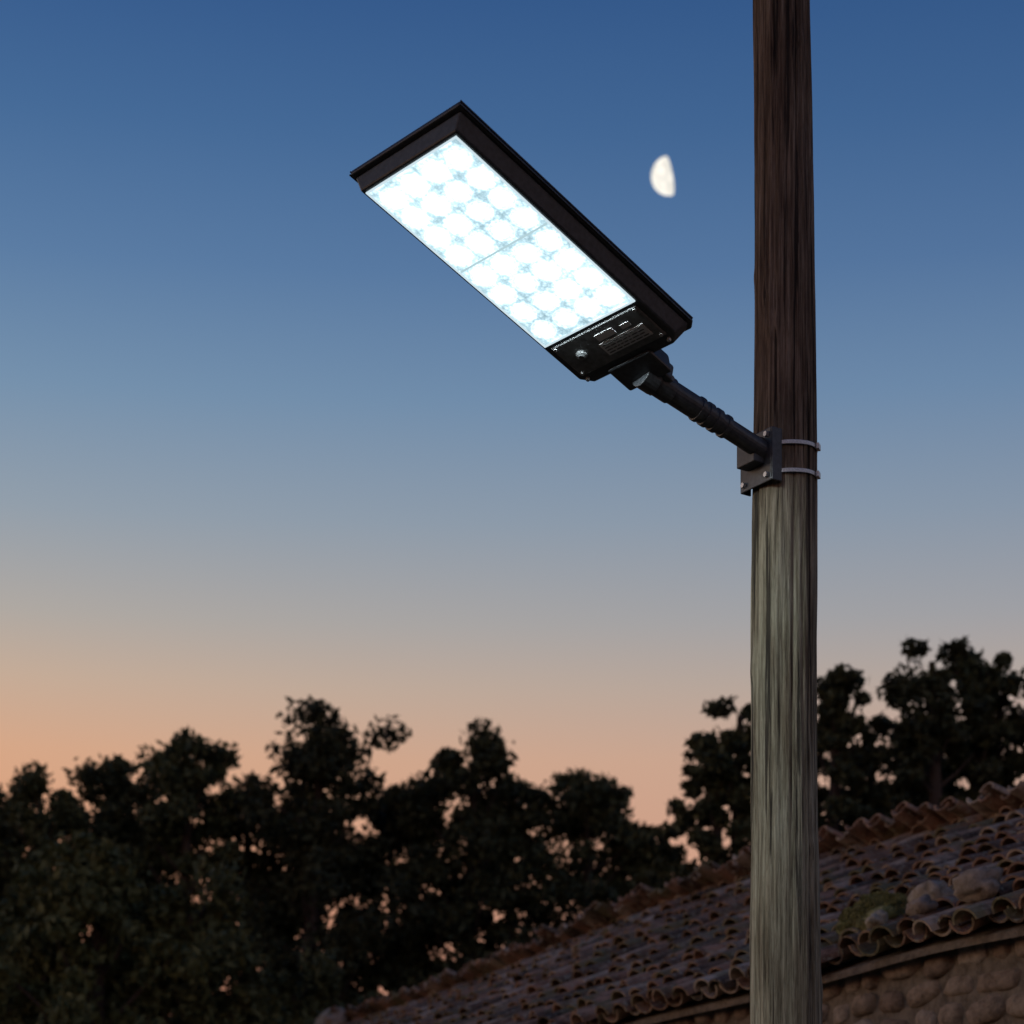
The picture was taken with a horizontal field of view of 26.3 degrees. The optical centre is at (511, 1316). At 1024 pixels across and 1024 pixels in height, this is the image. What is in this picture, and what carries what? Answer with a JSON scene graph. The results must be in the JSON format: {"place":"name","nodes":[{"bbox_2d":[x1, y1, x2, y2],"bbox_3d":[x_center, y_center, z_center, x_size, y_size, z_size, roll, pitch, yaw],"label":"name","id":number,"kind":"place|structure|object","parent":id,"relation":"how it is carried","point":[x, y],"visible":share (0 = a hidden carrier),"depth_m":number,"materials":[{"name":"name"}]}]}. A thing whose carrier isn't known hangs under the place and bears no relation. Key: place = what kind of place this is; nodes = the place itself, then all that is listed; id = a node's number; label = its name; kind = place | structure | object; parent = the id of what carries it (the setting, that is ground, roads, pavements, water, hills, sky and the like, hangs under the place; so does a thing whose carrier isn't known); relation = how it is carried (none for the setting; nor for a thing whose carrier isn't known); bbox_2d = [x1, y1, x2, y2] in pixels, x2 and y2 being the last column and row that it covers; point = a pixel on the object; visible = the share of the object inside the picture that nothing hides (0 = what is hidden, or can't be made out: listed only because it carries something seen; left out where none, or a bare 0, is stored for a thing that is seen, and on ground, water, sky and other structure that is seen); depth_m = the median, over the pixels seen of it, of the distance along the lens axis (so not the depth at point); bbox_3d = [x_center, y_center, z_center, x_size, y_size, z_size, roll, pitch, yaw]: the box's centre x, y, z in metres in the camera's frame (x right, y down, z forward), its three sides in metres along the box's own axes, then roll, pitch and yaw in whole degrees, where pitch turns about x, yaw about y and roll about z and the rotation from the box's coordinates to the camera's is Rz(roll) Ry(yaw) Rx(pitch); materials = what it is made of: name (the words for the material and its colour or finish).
{"place":"outdoors","nodes":[
{"label":"outdoors","id":0,"kind":"place"},
{"bbox_2d":[0,0,1023,994],"label":"sky","id":1,"kind":"structure","parent":0,"point":[261,444],"materials":[{"name":"blue"}]},
{"bbox_2d":[651,156,673,195],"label":"moon","id":2,"kind":"object","parent":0,"point":[662,178],"visible":1,"depth_m":1193.80,"materials":[{"name":"white"}]},
{"bbox_3d":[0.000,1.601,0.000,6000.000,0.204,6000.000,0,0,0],"label":"ground","id":3,"kind":"structure","parent":0,"visible":0},
{"bbox_2d":[0,788,56,1019],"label":"broadleaf tree","id":4,"kind":"object","parent":3,"relation":"on","point":[11,837],"visible":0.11,"depth_m":36.42,"materials":[{"name":"green plant"}]},
{"bbox_2d":[0,759,119,1012],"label":"broadleaf tree","id":5,"kind":"object","parent":3,"relation":"on","point":[27,790],"visible":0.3,"depth_m":35.34,"materials":[{"name":"green plant"}]},
{"bbox_2d":[0,867,155,1023],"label":"olive tree","id":6,"kind":"object","parent":3,"relation":"on","point":[35,967],"visible":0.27,"depth_m":29.44,"materials":[{"name":"green plant"}]},
{"bbox_2d":[0,828,218,1023],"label":"olive tree","id":7,"kind":"object","parent":3,"relation":"on","point":[101,889],"visible":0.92,"depth_m":28.50,"materials":[{"name":"green plant"}]},
{"bbox_2d":[26,753,213,1023],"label":"broadleaf tree","id":8,"kind":"object","parent":3,"relation":"on","point":[119,794],"visible":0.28,"depth_m":36.31,"materials":[{"name":"green plant"}]},
{"bbox_2d":[103,810,198,1019],"bbox_3d":[-6.251,-3.529,37.523,3.572,10.289,3.377,0,0,15],"label":"broadleaf tree","id":9,"kind":"object","parent":3,"relation":"on","point":[135,825],"visible":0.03,"depth_m":36.68,"materials":[{"name":"green plant"}]},
{"bbox_2d":[107,725,295,1023],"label":"broadleaf tree","id":10,"kind":"object","parent":3,"relation":"on","point":[178,775],"visible":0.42,"depth_m":35.60,"materials":[{"name":"green plant"}]},
{"bbox_2d":[103,842,315,1023],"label":"olive tree","id":11,"kind":"object","parent":3,"relation":"on","point":[177,914],"visible":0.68,"depth_m":28.88,"materials":[{"name":"green plant"}]},
{"bbox_2d":[147,770,305,1023],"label":"broadleaf tree","id":12,"kind":"object","parent":3,"relation":"on","point":[256,863],"visible":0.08,"depth_m":36.65,"materials":[{"name":"green plant"}]},
{"bbox_2d":[227,812,379,986],"bbox_3d":[-3.383,-3.614,37.405,3.133,10.465,3.178,0,0,-9],"label":"broadleaf tree","id":13,"kind":"object","parent":3,"relation":"on","point":[274,858],"visible":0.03,"depth_m":37.17,"materials":[{"name":"green plant"}]},
{"bbox_2d":[212,695,453,1023],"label":"broadleaf tree","id":14,"kind":"object","parent":3,"relation":"on","point":[323,757],"visible":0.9,"depth_m":35.37,"materials":[{"name":"green plant"}]},
{"bbox_2d":[350,989,390,1007],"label":"olive tree","id":15,"kind":"object","parent":3,"relation":"on","point":[370,994],"visible":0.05,"depth_m":31.60,"materials":[{"name":"green plant"}]},
{"bbox_2d":[327,785,442,998],"bbox_3d":[-2.094,-3.762,37.413,2.632,10.746,2.857,0,0,-10],"label":"broadleaf tree","id":16,"kind":"object","parent":3,"relation":"on","point":[350,900],"visible":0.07,"depth_m":37.07,"materials":[{"name":"green plant"}]},
{"bbox_2d":[325,774,492,998],"bbox_3d":[-1.685,-3.674,36.529,4.046,10.580,3.674,0,0,16],"label":"broadleaf tree","id":17,"kind":"object","parent":3,"relation":"on","point":[409,811],"visible":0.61,"depth_m":35.87,"materials":[{"name":"green plant"}]},
{"bbox_2d":[355,716,563,992],"bbox_3d":[-0.683,-4.109,36.068,3.240,11.442,2.903,0,0,23],"label":"broadleaf tree","id":18,"kind":"object","parent":3,"relation":"on","point":[474,827],"visible":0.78,"depth_m":35.51,"materials":[{"name":"green plant"}]},
{"bbox_2d":[434,771,568,960],"bbox_3d":[-0.149,-3.762,36.787,3.371,10.762,3.358,0,0,27],"label":"broadleaf tree","id":19,"kind":"object","parent":3,"relation":"on","point":[522,793],"visible":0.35,"depth_m":36.47,"materials":[{"name":"green plant"}]},
{"bbox_2d":[510,767,670,940],"bbox_3d":[1.278,-3.771,36.443,4.012,10.774,3.678,0,0,22],"label":"broadleaf tree","id":20,"kind":"object","parent":3,"relation":"on","point":[586,801],"visible":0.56,"depth_m":35.99,"materials":[{"name":"green plant"}]},
{"bbox_2d":[568,804,681,912],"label":"broadleaf tree","id":21,"kind":"object","parent":3,"relation":"on","point":[622,885],"visible":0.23,"depth_m":36.65,"materials":[{"name":"green plant"}]},
{"bbox_2d":[626,843,683,888],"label":"broadleaf tree","id":22,"kind":"object","parent":3,"relation":"on","point":[654,887],"depth_m":37.14,"materials":[{"name":"green plant"}]},
{"bbox_2d":[625,818,688,889],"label":"slender tree","id":23,"kind":"object","parent":3,"relation":"on","point":[644,841],"visible":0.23,"depth_m":31.90,"materials":[{"name":"green plant"}]},
{"bbox_2d":[649,695,750,882],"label":"slender tree","id":24,"kind":"object","parent":3,"relation":"on","point":[717,708],"visible":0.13,"depth_m":30.44,"materials":[{"name":"green plant"}]},
{"bbox_2d":[659,728,750,886],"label":"slender tree","id":25,"kind":"object","parent":3,"relation":"on","point":[712,769],"visible":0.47,"depth_m":29.91,"materials":[{"name":"green plant"}]},
{"bbox_2d":[750,0,822,1023],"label":"wooden pole","id":26,"kind":"object","parent":3,"relation":"on","point":[786,986],"visible":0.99,"depth_m":8.15,"materials":[{"name":"brown wood"}]},
{"bbox_2d":[349,100,820,495],"bbox_3d":[0.358,-3.429,7.684,0.522,0.252,2.073,-5,-20,44],"label":"street lamp","id":27,"kind":"object","parent":26,"relation":"attached to","point":[467,194],"visible":0.92,"depth_m":7.35,"materials":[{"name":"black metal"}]},
{"bbox_2d":[817,767,824,812],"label":"slender tree","id":28,"kind":"object","parent":3,"relation":"on","point":[818,772],"depth_m":31.83,"materials":[{"name":"green plant"}]},
{"bbox_2d":[653,936,1023,1023],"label":"wall stones","id":29,"kind":"object","parent":3,"relation":"on","point":[990,1008],"depth_m":11.82,"materials":[{"name":"stone"}]},
{"bbox_2d":[662,937,1023,1023],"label":"wall mortar","id":30,"kind":"object","parent":3,"relation":"on","point":[989,963],"depth_m":11.85,"materials":[{"name":"concrete"}]},
{"bbox_2d":[606,920,1023,1023],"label":"roof deck","id":31,"kind":"structure","parent":30,"relation":"on","point":[992,931],"depth_m":12.28,"materials":[{"name":"brown wood"}]},
{"bbox_2d":[328,780,1023,1023],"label":"tiled roof","id":32,"kind":"structure","parent":31,"relation":"on","point":[640,948],"depth_m":16.59,"materials":[{"name":"tile"}]},
{"bbox_2d":[314,866,1003,1023],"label":"roof stones","id":33,"kind":"object","parent":32,"relation":"on","point":[975,885],"visible":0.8,"depth_m":11.77,"materials":[{"name":"grey stone"}]},
{"bbox_2d":[835,891,908,934],"bbox_3d":[2.106,-2.330,12.687,0.438,0.287,0.587,0,0,0],"label":"moss cushion","id":34,"kind":"object","parent":32,"relation":"on","point":[864,907],"visible":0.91,"depth_m":12.56,"materials":[{"name":"green plant"}]},
{"bbox_2d":[817,662,894,831],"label":"slender tree","id":35,"kind":"object","parent":3,"relation":"on","point":[839,726],"visible":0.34,"depth_m":29.68,"materials":[{"name":"green plant"}]},
{"bbox_2d":[840,710,925,833],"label":"slender tree","id":36,"kind":"object","parent":3,"relation":"on","point":[882,724],"visible":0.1,"depth_m":31.09,"materials":[{"name":"green plant"}]},
{"bbox_2d":[878,716,967,806],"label":"slender tree","id":37,"kind":"object","parent":3,"relation":"on","point":[950,788],"visible":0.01,"depth_m":31.68,"materials":[{"name":"green plant"}]},
{"bbox_2d":[867,635,1003,818],"bbox_3d":[5.709,-3.813,29.711,2.496,10.860,2.640,0,0,-12],"label":"slender tree","id":38,"kind":"object","parent":3,"relation":"on","point":[936,737],"visible":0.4,"depth_m":29.75,"materials":[{"name":"green plant"}]},
{"bbox_2d":[941,647,1023,799],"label":"slender tree","id":39,"kind":"object","parent":3,"relation":"on","point":[973,670],"visible":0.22,"depth_m":30.41,"materials":[{"name":"green plant"}]},
{"bbox_2d":[959,680,1023,804],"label":"slender tree","id":40,"kind":"object","parent":3,"relation":"on","point":[1016,712],"visible":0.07,"depth_m":30.68,"materials":[{"name":"green plant"}]}
]}

